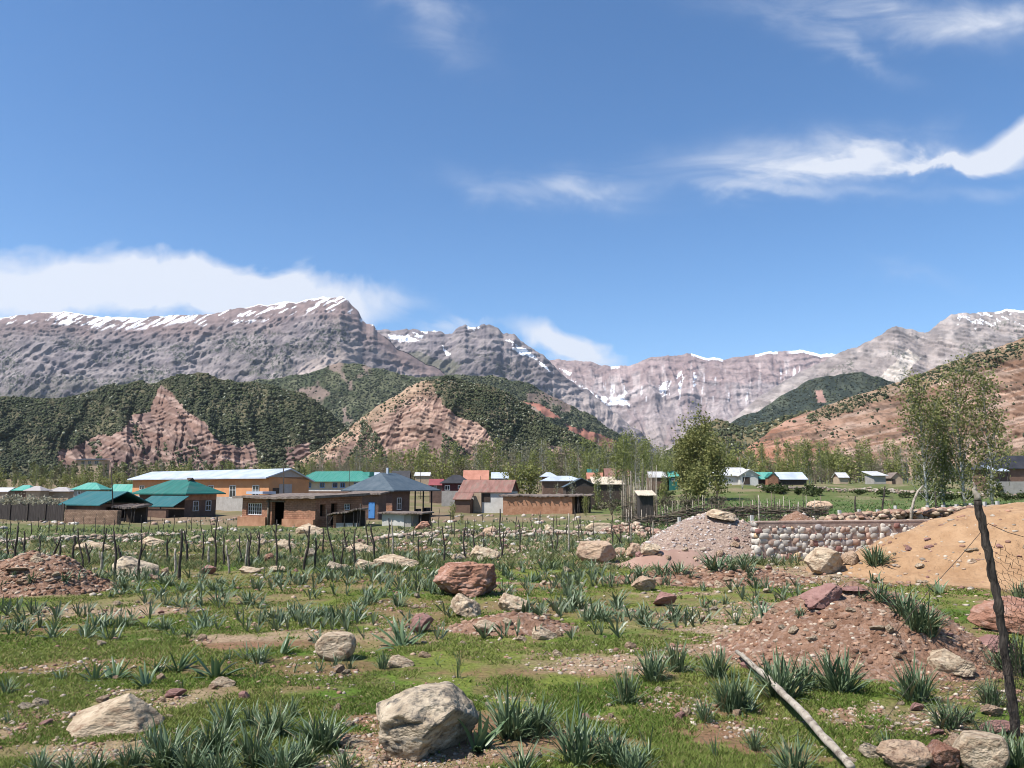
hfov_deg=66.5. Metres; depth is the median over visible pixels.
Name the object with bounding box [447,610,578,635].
rubble patch
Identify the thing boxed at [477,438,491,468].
poplar tree
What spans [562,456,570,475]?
poplar tree
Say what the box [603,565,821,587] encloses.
rubble strip
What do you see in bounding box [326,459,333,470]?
poplar tree
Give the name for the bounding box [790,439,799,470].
poplar tree
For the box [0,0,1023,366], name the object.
sky
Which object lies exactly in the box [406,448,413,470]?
poplar tree
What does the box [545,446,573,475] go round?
bare tree
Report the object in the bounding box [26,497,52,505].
blossoming bush
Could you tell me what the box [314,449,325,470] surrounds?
poplar tree
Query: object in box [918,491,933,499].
green bush
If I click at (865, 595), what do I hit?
leafy clump
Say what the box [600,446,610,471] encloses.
poplar tree
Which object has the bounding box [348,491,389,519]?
house wing
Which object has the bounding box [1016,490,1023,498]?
green bush
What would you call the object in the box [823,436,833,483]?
poplar tree
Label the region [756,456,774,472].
leafy tree
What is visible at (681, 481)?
bushy tree
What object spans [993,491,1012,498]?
green bush
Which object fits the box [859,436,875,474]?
poplar tree
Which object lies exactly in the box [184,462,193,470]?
poplar tree
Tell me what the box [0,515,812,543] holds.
field weeds
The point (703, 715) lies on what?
leafy clump
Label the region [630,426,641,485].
poplar tree
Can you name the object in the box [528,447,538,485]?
poplar tree
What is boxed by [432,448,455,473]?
bare tree
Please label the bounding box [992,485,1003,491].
green bush
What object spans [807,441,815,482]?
poplar tree
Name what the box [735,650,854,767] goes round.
fallen pole
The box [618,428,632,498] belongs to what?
poplar tree
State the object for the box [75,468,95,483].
leafy tree
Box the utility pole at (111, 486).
[110,462,113,509]
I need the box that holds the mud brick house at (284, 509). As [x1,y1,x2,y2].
[232,491,369,526]
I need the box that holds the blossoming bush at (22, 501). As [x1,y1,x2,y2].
[11,493,29,505]
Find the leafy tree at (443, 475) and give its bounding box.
[425,452,456,478]
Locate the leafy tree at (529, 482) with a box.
[513,459,549,493]
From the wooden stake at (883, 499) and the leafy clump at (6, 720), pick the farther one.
the wooden stake at (883, 499)
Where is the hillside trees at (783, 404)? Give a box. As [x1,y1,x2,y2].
[733,372,887,426]
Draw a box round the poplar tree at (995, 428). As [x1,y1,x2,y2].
[956,348,1016,504]
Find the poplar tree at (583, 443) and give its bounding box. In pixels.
[575,437,590,479]
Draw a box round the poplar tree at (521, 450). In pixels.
[519,439,526,489]
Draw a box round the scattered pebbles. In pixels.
[0,508,1023,767]
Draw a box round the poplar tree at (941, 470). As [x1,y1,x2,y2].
[916,390,960,505]
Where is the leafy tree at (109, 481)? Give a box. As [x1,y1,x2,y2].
[104,477,114,487]
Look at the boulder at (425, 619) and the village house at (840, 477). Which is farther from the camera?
the village house at (840, 477)
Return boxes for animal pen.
[377,511,433,526]
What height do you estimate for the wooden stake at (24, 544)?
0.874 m
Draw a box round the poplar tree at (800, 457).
[796,445,805,473]
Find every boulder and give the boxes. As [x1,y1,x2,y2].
[5,567,27,569]
[17,702,34,709]
[30,556,43,562]
[32,697,48,706]
[66,693,164,738]
[75,541,111,549]
[112,556,158,576]
[142,536,164,545]
[161,567,168,575]
[165,688,186,697]
[199,565,215,573]
[211,676,235,686]
[239,566,261,573]
[264,553,273,560]
[270,566,284,571]
[274,539,295,548]
[296,523,324,533]
[305,548,314,557]
[315,631,355,660]
[327,561,341,569]
[339,737,369,747]
[346,542,377,552]
[354,559,374,568]
[373,554,418,567]
[376,681,478,761]
[387,654,413,667]
[410,613,433,631]
[415,521,429,528]
[433,561,497,597]
[450,593,480,617]
[451,554,465,559]
[470,545,500,559]
[474,619,497,631]
[482,526,497,535]
[498,593,528,611]
[532,626,556,639]
[545,524,554,531]
[576,540,615,562]
[585,523,610,531]
[615,547,625,554]
[624,543,640,556]
[631,575,655,590]
[641,543,660,554]
[653,591,676,605]
[706,509,736,520]
[800,583,841,608]
[804,547,843,574]
[807,500,832,509]
[822,622,836,627]
[841,550,858,564]
[842,586,867,590]
[845,607,855,611]
[858,743,881,759]
[869,625,883,629]
[875,739,933,767]
[926,648,975,676]
[926,739,960,767]
[930,728,944,734]
[943,733,958,746]
[952,730,1009,767]
[967,595,1023,634]
[978,634,1014,652]
[979,720,1009,732]
[980,704,1003,716]
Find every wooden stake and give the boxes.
[6,531,10,554]
[11,525,18,556]
[21,531,25,552]
[53,536,60,554]
[71,536,77,558]
[77,528,84,566]
[85,543,91,563]
[99,551,102,571]
[102,528,106,551]
[113,531,116,577]
[117,545,121,557]
[137,534,145,574]
[166,535,172,559]
[174,548,176,577]
[177,529,182,579]
[184,531,187,560]
[201,532,203,560]
[207,546,209,561]
[210,516,217,566]
[222,535,224,564]
[226,545,234,572]
[237,534,241,561]
[245,539,250,565]
[246,532,251,566]
[256,531,259,558]
[270,520,277,565]
[288,532,290,553]
[302,526,310,569]
[314,538,320,567]
[322,528,324,551]
[326,509,334,561]
[340,538,347,564]
[343,529,348,546]
[350,529,355,566]
[365,518,369,544]
[370,525,374,559]
[388,518,390,548]
[391,520,393,553]
[412,520,416,542]
[429,518,432,545]
[442,526,450,559]
[463,528,467,556]
[470,528,474,547]
[499,509,501,551]
[501,531,506,557]
[518,520,520,551]
[568,513,569,550]
[611,515,613,542]
[758,495,759,520]
[881,486,885,510]
[910,485,922,519]
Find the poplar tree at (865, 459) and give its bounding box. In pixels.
[859,446,871,481]
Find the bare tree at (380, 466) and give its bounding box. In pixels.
[374,453,394,472]
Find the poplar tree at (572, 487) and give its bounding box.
[568,480,578,493]
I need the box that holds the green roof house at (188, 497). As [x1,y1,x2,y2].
[132,478,225,517]
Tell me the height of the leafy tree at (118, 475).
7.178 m
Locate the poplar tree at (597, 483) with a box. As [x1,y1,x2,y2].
[592,470,603,504]
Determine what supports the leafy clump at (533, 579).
on the ground at (746, 493)
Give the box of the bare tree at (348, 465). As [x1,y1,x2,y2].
[331,455,365,470]
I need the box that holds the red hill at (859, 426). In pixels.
[737,338,1023,480]
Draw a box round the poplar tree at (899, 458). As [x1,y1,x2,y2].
[894,447,904,473]
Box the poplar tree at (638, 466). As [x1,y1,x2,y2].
[632,437,644,486]
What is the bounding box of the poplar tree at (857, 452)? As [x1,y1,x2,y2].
[852,438,864,482]
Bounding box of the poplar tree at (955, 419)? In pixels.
[926,351,992,505]
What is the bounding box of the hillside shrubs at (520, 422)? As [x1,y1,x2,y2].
[290,375,645,476]
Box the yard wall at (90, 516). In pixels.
[64,510,121,524]
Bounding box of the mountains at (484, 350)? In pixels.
[377,324,657,454]
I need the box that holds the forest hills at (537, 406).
[245,363,654,463]
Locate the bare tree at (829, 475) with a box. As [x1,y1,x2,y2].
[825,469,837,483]
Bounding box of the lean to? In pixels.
[111,504,151,522]
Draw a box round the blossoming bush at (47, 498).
[40,495,53,504]
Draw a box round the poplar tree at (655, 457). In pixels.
[652,449,658,471]
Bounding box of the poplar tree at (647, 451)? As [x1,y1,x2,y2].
[642,436,654,477]
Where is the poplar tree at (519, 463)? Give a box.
[515,452,522,488]
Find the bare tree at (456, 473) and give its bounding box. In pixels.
[444,461,467,476]
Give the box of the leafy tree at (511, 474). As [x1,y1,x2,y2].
[500,457,532,493]
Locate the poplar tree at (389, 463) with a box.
[386,449,394,472]
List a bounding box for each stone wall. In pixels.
[748,519,929,560]
[819,504,993,519]
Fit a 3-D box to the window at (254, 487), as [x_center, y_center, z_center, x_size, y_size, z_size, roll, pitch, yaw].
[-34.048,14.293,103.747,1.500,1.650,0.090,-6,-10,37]
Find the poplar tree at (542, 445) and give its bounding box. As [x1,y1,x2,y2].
[535,439,548,480]
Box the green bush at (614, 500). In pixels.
[612,498,621,504]
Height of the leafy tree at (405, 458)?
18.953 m
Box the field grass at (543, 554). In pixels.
[0,524,1023,750]
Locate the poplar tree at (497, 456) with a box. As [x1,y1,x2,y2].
[491,437,504,471]
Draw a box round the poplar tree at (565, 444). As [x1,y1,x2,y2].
[559,440,570,475]
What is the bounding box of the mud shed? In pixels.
[498,493,594,514]
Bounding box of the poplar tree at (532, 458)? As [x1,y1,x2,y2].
[528,449,535,487]
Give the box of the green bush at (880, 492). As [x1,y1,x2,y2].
[873,488,889,495]
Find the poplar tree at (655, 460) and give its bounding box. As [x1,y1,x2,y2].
[651,455,658,471]
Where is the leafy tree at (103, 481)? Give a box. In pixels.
[92,476,112,485]
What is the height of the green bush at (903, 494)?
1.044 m
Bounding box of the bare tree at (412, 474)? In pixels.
[401,457,422,478]
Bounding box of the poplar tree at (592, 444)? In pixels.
[584,436,597,468]
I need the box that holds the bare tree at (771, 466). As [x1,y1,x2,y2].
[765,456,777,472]
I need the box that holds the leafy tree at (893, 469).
[883,455,908,477]
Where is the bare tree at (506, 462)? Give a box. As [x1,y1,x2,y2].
[484,451,520,475]
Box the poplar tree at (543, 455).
[537,437,547,485]
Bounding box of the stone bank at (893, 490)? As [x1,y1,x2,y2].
[752,484,1016,498]
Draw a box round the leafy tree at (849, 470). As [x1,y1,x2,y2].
[830,446,864,483]
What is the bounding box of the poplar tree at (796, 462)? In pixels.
[792,446,802,471]
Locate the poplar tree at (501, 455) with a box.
[496,440,505,470]
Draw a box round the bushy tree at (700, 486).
[681,454,714,503]
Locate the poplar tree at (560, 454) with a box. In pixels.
[558,442,564,474]
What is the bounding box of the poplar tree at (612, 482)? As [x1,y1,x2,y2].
[602,472,616,507]
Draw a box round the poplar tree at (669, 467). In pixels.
[662,456,672,485]
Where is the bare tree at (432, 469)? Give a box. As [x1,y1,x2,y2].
[420,456,447,478]
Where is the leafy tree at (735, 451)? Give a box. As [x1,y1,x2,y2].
[721,437,757,468]
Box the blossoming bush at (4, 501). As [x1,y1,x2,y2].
[0,494,17,504]
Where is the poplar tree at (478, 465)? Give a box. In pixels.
[475,440,484,469]
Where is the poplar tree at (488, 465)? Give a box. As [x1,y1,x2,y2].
[482,439,495,479]
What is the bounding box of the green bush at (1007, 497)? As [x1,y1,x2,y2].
[1000,493,1021,500]
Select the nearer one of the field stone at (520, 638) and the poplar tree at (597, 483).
the field stone at (520, 638)
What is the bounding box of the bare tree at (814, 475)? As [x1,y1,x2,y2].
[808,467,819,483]
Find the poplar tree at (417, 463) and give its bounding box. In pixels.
[412,447,424,492]
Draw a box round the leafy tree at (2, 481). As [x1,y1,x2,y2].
[0,467,9,486]
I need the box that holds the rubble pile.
[601,521,661,537]
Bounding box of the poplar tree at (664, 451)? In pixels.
[657,445,669,470]
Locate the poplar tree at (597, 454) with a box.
[594,435,602,472]
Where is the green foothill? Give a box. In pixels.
[668,410,806,472]
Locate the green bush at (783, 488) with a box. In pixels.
[773,486,789,493]
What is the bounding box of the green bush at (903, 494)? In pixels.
[898,491,919,497]
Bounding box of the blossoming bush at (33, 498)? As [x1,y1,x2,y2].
[22,494,42,503]
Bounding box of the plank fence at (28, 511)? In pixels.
[0,503,64,520]
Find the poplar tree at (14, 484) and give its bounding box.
[12,472,17,486]
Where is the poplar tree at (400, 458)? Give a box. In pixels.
[396,449,402,470]
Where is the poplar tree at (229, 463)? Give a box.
[223,459,234,469]
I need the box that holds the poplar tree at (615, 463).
[605,439,622,479]
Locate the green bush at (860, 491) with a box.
[847,489,869,494]
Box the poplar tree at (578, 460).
[574,442,583,477]
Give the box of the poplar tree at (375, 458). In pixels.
[369,454,377,471]
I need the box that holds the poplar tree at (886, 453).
[880,437,893,473]
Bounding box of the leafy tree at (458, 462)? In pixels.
[446,455,468,476]
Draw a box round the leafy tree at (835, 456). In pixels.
[823,447,855,478]
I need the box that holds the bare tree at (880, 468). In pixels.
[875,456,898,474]
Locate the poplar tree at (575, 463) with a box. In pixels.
[571,448,581,475]
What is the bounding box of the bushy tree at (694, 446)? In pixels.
[671,401,720,500]
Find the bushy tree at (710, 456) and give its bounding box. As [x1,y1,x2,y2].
[697,431,737,497]
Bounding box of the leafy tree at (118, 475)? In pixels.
[112,471,125,483]
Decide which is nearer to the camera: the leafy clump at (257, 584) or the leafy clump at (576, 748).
the leafy clump at (576, 748)
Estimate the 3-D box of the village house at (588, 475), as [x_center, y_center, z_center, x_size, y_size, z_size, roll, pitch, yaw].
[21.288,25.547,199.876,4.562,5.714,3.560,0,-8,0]
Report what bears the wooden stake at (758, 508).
on the ground at (746, 493)
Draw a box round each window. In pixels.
[193,501,198,510]
[205,501,210,510]
[229,485,235,497]
[248,503,261,514]
[252,485,258,494]
[344,504,349,509]
[397,498,401,509]
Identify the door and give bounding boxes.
[279,484,291,493]
[368,502,374,517]
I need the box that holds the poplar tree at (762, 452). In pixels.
[755,443,766,471]
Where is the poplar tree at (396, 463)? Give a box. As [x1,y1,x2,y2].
[390,450,403,470]
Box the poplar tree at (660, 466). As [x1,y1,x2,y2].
[658,456,664,471]
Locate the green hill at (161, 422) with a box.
[0,372,343,478]
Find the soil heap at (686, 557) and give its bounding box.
[615,549,725,568]
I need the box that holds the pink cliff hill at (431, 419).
[292,375,601,472]
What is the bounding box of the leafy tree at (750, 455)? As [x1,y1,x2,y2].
[738,446,757,465]
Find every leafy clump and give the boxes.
[0,675,21,692]
[0,709,18,722]
[16,743,65,767]
[24,571,38,583]
[38,621,72,638]
[49,662,67,679]
[50,747,97,767]
[60,570,75,583]
[74,612,107,630]
[76,744,118,767]
[77,623,98,634]
[78,621,100,637]
[79,660,114,680]
[88,612,113,628]
[91,657,131,680]
[93,570,108,577]
[95,622,125,639]
[101,615,115,626]
[107,574,132,587]
[107,589,117,596]
[108,610,139,626]
[108,733,156,767]
[109,582,132,594]
[115,615,138,626]
[124,581,148,592]
[126,720,215,767]
[128,660,160,686]
[130,576,149,585]
[132,615,160,628]
[137,716,171,752]
[149,571,169,583]
[149,581,171,595]
[150,656,170,671]
[151,614,175,630]
[159,575,177,585]
[162,729,214,767]
[163,625,181,634]
[164,591,197,607]
[166,646,202,670]
[173,580,192,590]
[181,625,200,638]
[183,611,205,630]
[183,710,240,756]
[185,603,226,621]
[187,605,209,626]
[188,652,244,677]
[190,739,250,767]
[192,579,205,587]
[192,592,206,605]
[200,698,249,730]
[202,577,214,584]
[207,583,220,590]
[207,617,217,626]
[211,583,239,597]
[217,576,228,583]
[219,574,245,588]
[222,717,288,767]
[223,647,236,659]
[232,641,256,660]
[236,587,261,604]
[237,698,265,726]
[242,698,300,737]
[244,642,273,663]
[245,576,264,588]
[245,597,269,608]
[252,577,266,588]
[253,732,316,767]
[257,605,276,617]
[257,611,270,621]
[268,574,288,584]
[275,562,283,571]
[276,728,327,767]
[277,697,304,716]
[280,631,298,654]
[282,600,309,614]
[282,704,355,753]
[290,597,315,610]
[294,607,317,620]
[298,572,312,584]
[305,625,321,642]
[308,604,328,616]
[314,657,325,671]
[320,602,343,617]
[324,741,359,767]
[328,653,344,665]
[336,606,349,616]
[340,573,359,584]
[341,650,358,669]
[343,600,365,616]
[348,596,363,609]
[349,611,366,620]
[354,592,376,605]
[355,561,375,573]
[357,586,386,602]
[365,568,384,579]
[371,614,426,650]
[372,651,391,669]
[379,589,390,597]
[383,590,409,607]
[390,621,414,643]
[395,584,417,595]
[428,582,438,593]
[432,586,446,594]
[451,653,463,677]
[454,650,462,664]
[458,709,507,752]
[473,682,553,740]
[494,737,549,767]
[496,562,512,575]
[504,571,516,578]
[509,692,568,741]
[515,594,543,612]
[521,571,540,582]
[528,602,552,613]
[536,563,555,573]
[539,701,616,767]
[544,558,564,568]
[560,597,576,611]
[562,604,572,612]
[565,590,578,601]
[567,589,587,609]
[574,673,583,693]
[574,697,584,719]
[575,604,594,617]
[576,595,593,609]
[578,609,598,621]
[580,722,647,767]
[583,601,610,619]
[593,607,615,621]
[597,558,612,566]
[603,661,650,705]
[607,588,633,603]
[607,596,629,609]
[607,736,663,767]
[609,612,624,621]
[616,608,632,616]
[618,570,636,583]
[627,565,649,577]
[629,600,649,616]
[631,642,679,682]
[632,609,660,624]
[634,614,662,627]
[637,616,672,629]
[639,725,658,757]
[646,560,678,575]
[660,635,698,672]
[664,559,692,574]
[669,605,693,620]
[679,566,700,577]
[687,690,721,725]
[695,549,742,571]
[695,642,735,680]
[699,581,706,591]
[699,598,713,607]
[701,730,722,755]
[702,662,754,716]
[710,669,766,716]
[714,593,734,604]
[716,554,742,570]
[731,550,758,571]
[735,724,773,751]
[744,641,818,700]
[745,598,776,617]
[746,565,758,579]
[750,652,780,681]
[762,728,829,767]
[786,652,827,690]
[789,606,807,617]
[801,644,877,693]
[857,542,896,566]
[858,587,877,602]
[864,579,897,602]
[866,570,885,583]
[875,728,893,744]
[877,585,926,617]
[883,648,946,706]
[891,589,951,632]
[903,602,951,638]
[918,690,976,732]
[925,576,947,593]
[946,698,978,723]
[962,717,1000,733]
[969,670,1006,706]
[971,722,1023,755]
[982,644,1020,671]
[984,629,1023,677]
[1004,725,1023,767]
[1006,579,1023,597]
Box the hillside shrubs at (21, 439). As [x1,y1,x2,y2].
[0,373,346,478]
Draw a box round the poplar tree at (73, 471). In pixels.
[70,466,75,487]
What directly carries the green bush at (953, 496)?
on the ground at (746, 493)
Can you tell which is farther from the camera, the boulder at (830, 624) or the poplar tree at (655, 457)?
the poplar tree at (655, 457)
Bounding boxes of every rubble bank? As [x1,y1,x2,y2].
[0,531,201,542]
[361,527,610,543]
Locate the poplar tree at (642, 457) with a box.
[631,436,650,488]
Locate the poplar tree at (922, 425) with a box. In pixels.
[890,367,953,506]
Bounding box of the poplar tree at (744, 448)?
[741,438,746,466]
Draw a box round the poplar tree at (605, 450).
[600,443,611,469]
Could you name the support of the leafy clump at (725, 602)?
on the ground at (746, 493)
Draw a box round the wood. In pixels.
[0,460,971,486]
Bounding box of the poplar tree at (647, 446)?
[641,435,651,471]
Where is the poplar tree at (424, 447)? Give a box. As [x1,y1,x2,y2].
[418,440,430,469]
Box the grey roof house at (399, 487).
[341,468,440,515]
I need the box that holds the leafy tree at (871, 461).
[859,449,881,474]
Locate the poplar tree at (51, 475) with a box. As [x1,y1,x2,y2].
[48,469,55,488]
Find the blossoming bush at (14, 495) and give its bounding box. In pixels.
[7,493,21,501]
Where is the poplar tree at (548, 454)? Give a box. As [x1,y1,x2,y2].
[543,448,551,473]
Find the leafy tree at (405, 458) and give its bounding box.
[393,439,444,479]
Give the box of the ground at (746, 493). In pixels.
[0,479,1023,767]
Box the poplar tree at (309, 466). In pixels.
[308,457,312,472]
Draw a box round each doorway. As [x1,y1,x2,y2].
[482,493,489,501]
[743,477,749,483]
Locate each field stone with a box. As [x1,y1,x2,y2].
[16,578,23,583]
[40,718,52,724]
[51,571,59,575]
[96,695,109,702]
[97,640,106,644]
[112,600,121,605]
[151,575,159,579]
[156,673,166,679]
[197,634,206,640]
[208,684,216,688]
[238,691,249,698]
[257,538,265,544]
[332,703,340,710]
[334,664,343,672]
[341,669,350,673]
[341,740,350,748]
[345,720,354,726]
[380,754,390,761]
[418,651,430,657]
[467,752,473,757]
[502,617,511,624]
[516,635,526,640]
[552,649,562,656]
[555,629,562,636]
[624,641,636,648]
[635,551,642,556]
[674,711,684,718]
[682,707,690,714]
[714,580,722,586]
[716,550,723,556]
[732,541,738,546]
[732,709,740,715]
[740,661,750,668]
[771,608,778,613]
[788,625,798,633]
[807,635,817,640]
[829,575,839,578]
[834,719,844,723]
[863,725,873,730]
[884,624,893,632]
[891,651,901,657]
[910,702,923,710]
[915,563,924,568]
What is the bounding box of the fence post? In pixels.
[972,482,1021,738]
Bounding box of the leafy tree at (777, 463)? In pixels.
[772,457,782,471]
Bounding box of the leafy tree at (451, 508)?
[448,502,455,519]
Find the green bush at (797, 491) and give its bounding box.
[793,486,803,494]
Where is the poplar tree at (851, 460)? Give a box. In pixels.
[848,455,853,483]
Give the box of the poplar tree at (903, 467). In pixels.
[894,446,908,481]
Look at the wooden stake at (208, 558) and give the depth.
16.77 m
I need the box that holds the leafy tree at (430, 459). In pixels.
[414,447,447,478]
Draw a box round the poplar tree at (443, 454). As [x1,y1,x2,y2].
[438,446,447,479]
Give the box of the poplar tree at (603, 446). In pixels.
[598,435,608,472]
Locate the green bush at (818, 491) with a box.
[813,487,823,495]
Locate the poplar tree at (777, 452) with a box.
[771,437,781,471]
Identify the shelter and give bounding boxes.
[327,504,367,527]
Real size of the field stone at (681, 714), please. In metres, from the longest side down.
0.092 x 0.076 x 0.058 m
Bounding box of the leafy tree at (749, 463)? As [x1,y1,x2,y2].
[739,448,761,471]
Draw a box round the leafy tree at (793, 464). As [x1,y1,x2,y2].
[788,457,800,471]
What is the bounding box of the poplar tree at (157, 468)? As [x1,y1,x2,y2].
[155,460,160,471]
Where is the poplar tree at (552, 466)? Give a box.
[546,450,559,475]
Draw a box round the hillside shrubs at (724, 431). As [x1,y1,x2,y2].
[659,409,810,470]
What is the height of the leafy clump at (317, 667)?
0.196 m
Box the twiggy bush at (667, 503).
[654,491,678,511]
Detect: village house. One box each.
[0,487,14,499]
[11,485,32,500]
[23,486,52,500]
[49,487,73,500]
[70,483,111,502]
[75,459,109,478]
[109,484,132,492]
[392,471,411,478]
[414,472,431,491]
[428,479,443,502]
[440,475,466,505]
[453,480,519,512]
[463,470,488,479]
[491,472,508,479]
[540,472,555,479]
[541,476,577,493]
[562,478,598,508]
[586,473,602,482]
[590,477,624,502]
[603,468,629,488]
[646,472,666,492]
[666,471,678,490]
[709,468,760,485]
[756,472,771,484]
[764,473,778,484]
[774,472,807,484]
[831,472,849,483]
[861,471,888,483]
[886,472,903,483]
[971,456,1023,493]
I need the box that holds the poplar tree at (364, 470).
[361,457,370,471]
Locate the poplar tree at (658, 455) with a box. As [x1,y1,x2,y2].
[652,444,662,471]
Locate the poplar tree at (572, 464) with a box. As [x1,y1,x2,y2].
[566,449,583,477]
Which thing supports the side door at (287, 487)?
in the orange hall
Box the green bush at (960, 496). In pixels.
[955,493,970,500]
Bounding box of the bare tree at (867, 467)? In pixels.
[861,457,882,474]
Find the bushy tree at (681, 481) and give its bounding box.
[668,429,697,500]
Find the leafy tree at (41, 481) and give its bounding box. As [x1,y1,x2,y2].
[37,475,48,488]
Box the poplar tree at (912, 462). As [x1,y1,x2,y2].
[908,447,919,481]
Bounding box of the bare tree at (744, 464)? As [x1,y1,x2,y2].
[733,451,758,488]
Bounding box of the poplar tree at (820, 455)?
[814,439,828,476]
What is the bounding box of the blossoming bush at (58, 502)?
[52,496,65,511]
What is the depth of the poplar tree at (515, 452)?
227.29 m
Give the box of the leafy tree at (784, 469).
[775,458,797,471]
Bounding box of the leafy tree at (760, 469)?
[748,460,767,471]
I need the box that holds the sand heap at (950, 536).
[804,502,1023,590]
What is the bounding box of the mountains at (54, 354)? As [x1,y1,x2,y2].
[0,296,445,397]
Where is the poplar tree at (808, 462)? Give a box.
[799,440,813,483]
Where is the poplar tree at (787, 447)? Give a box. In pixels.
[779,438,793,471]
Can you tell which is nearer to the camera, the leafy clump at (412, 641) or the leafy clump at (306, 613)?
the leafy clump at (412, 641)
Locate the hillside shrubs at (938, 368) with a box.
[740,339,1023,477]
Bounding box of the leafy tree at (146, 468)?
[136,460,153,473]
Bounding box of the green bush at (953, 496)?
[944,493,956,499]
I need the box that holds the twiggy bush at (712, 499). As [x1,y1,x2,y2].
[703,495,730,507]
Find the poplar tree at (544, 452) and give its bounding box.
[539,439,550,471]
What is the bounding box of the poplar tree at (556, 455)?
[550,446,560,475]
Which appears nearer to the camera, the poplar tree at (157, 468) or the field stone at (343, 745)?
the field stone at (343, 745)
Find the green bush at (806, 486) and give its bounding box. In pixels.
[804,483,816,490]
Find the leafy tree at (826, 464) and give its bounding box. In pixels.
[809,448,834,483]
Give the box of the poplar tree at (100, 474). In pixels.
[97,464,103,482]
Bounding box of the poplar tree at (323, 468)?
[317,452,328,470]
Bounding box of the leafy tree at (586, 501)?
[581,494,589,514]
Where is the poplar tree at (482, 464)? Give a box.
[479,449,484,469]
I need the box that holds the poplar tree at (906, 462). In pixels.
[903,445,909,482]
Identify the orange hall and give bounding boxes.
[127,468,314,510]
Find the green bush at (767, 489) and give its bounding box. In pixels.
[762,486,774,492]
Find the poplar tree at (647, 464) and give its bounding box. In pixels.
[637,446,651,486]
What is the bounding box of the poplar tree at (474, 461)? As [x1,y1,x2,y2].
[470,443,477,467]
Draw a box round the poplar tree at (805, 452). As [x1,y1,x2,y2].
[797,436,812,480]
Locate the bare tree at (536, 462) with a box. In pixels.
[531,455,547,492]
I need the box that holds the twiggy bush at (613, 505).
[595,497,621,514]
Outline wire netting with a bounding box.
[869,523,1023,743]
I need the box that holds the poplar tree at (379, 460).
[375,447,383,472]
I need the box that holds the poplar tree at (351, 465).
[349,455,354,470]
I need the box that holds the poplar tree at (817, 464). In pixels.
[812,440,827,479]
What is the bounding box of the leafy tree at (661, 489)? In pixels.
[656,480,667,504]
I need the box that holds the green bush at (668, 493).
[657,489,675,497]
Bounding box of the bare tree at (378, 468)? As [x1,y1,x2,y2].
[368,462,385,471]
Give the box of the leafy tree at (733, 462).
[722,453,746,467]
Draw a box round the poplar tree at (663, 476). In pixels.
[660,460,668,487]
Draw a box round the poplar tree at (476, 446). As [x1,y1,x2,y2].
[469,437,481,466]
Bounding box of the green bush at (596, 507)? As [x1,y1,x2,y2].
[592,504,606,509]
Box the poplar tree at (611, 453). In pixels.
[605,438,618,467]
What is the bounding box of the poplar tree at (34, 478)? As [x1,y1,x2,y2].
[32,465,40,485]
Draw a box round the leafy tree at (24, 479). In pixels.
[16,474,29,485]
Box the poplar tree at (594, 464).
[590,448,600,476]
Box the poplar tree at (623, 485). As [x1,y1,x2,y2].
[617,470,627,500]
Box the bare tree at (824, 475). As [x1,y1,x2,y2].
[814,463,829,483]
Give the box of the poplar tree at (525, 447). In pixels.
[521,443,530,493]
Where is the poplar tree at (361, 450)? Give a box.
[356,447,365,470]
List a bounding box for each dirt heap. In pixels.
[0,550,119,597]
[711,581,1003,681]
[779,511,812,520]
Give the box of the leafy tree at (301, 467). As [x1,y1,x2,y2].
[292,460,308,475]
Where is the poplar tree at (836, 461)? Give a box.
[834,443,842,471]
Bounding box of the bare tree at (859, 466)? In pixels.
[847,448,870,482]
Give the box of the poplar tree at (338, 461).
[334,451,343,470]
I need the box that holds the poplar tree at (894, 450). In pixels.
[888,439,900,470]
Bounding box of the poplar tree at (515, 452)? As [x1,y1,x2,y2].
[510,436,518,476]
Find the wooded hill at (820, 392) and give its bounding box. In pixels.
[730,372,894,426]
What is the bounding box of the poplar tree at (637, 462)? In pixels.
[631,443,641,489]
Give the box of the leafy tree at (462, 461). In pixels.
[454,453,471,474]
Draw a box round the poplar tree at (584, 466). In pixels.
[579,454,588,478]
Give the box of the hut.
[634,490,655,519]
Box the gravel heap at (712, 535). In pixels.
[631,512,785,562]
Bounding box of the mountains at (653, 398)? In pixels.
[549,350,835,451]
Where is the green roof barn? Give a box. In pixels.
[58,491,152,520]
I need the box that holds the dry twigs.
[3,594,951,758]
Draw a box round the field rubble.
[0,512,817,567]
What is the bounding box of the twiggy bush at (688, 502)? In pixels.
[678,494,700,508]
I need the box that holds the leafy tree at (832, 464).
[822,449,848,480]
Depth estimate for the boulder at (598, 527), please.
49.56 m
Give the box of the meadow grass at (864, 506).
[612,491,1023,528]
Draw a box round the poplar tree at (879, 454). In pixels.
[874,442,884,465]
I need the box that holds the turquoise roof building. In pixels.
[306,471,373,492]
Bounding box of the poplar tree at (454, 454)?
[447,440,459,474]
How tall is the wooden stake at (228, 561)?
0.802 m
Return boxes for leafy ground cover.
[0,536,801,591]
[0,579,802,639]
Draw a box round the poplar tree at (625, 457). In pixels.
[612,433,632,494]
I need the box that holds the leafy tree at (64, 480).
[52,471,71,486]
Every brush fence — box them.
[621,465,658,520]
[624,492,829,529]
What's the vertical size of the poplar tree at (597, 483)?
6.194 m
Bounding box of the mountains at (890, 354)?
[659,309,1023,457]
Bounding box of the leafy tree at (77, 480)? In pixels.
[68,474,86,487]
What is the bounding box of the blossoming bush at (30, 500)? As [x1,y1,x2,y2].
[23,494,34,504]
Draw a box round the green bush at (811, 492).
[801,490,816,495]
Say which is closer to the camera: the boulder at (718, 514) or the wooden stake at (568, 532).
the boulder at (718, 514)
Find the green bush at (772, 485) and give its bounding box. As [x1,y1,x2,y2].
[756,483,778,489]
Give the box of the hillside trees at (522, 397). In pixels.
[244,363,653,469]
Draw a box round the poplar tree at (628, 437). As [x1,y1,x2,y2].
[621,426,638,488]
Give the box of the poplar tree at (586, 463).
[582,452,592,479]

